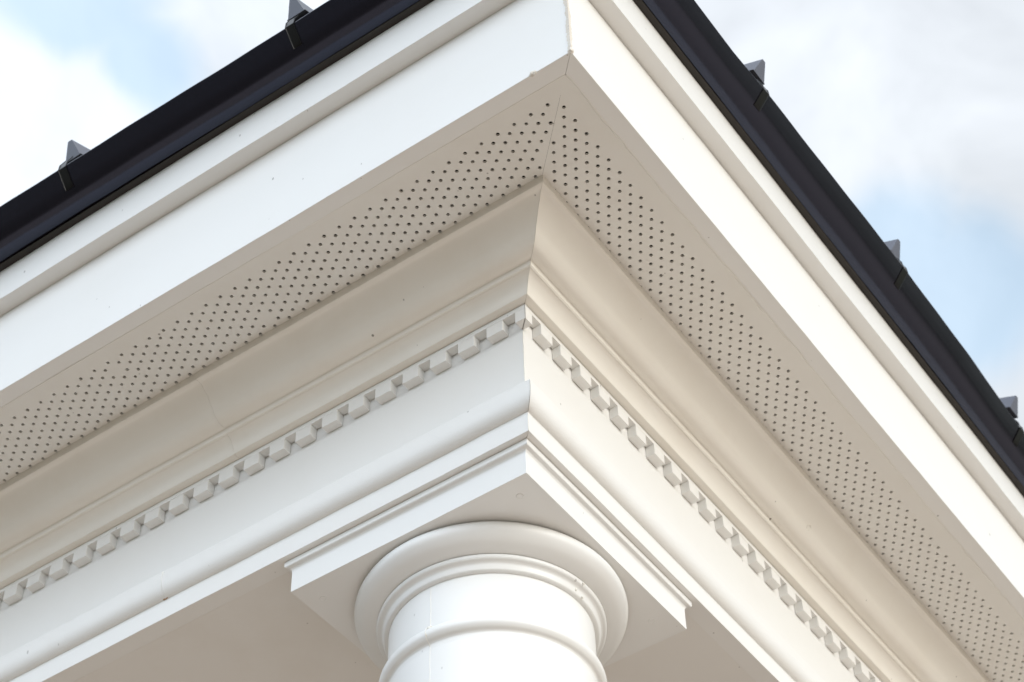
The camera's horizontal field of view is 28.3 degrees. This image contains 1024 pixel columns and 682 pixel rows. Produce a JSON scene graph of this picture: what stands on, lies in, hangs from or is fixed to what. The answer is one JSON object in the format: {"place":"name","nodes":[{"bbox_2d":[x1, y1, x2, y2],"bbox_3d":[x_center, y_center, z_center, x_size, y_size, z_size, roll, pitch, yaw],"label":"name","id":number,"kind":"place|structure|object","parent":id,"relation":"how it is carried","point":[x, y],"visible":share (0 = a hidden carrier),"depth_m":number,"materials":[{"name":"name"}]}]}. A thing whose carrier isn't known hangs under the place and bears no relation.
{"place":"outdoors","nodes":[
{"label":"outdoors","id":0,"kind":"place"},
{"bbox_2d":[0,0,1023,429],"label":"sky","id":1,"kind":"structure","parent":0,"point":[915,108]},
{"label":"paving","id":2,"kind":"structure","parent":0,"visible":0},
{"bbox_2d":[284,438,691,681],"bbox_3d":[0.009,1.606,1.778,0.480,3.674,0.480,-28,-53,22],"label":"column","id":3,"kind":"structure","parent":2,"relation":"on","point":[526,560],"depth_m":2.96,"materials":[{"name":"paint"}]},
{"bbox_2d":[0,0,1023,681],"bbox_3d":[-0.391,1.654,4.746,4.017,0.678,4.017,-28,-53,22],"label":"portico","id":4,"kind":"structure","parent":3,"relation":"on","point":[632,304],"depth_m":3.26,"materials":[{"name":"paint"}]},
{"bbox_2d":[56,0,1017,450],"bbox_3d":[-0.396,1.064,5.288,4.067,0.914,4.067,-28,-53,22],"label":"brackets","id":5,"kind":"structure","parent":4,"relation":"on","point":[302,10],"depth_m":3.52,"materials":[{"name":"grey metal"}]},
{"bbox_2d":[0,0,433,271],"bbox_3d":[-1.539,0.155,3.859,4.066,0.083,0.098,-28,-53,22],"label":"gutter","id":6,"kind":"object","parent":5,"relation":"attached to","point":[65,196],"visible":1,"depth_m":3.38,"materials":[{"name":"black metal"}]},
{"bbox_2d":[633,0,1023,496],"bbox_3d":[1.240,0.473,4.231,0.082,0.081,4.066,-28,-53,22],"label":"gutter","id":7,"kind":"object","parent":5,"relation":"attached to","point":[736,91],"visible":1,"depth_m":3.56,"materials":[{"name":"black metal"}]}
]}

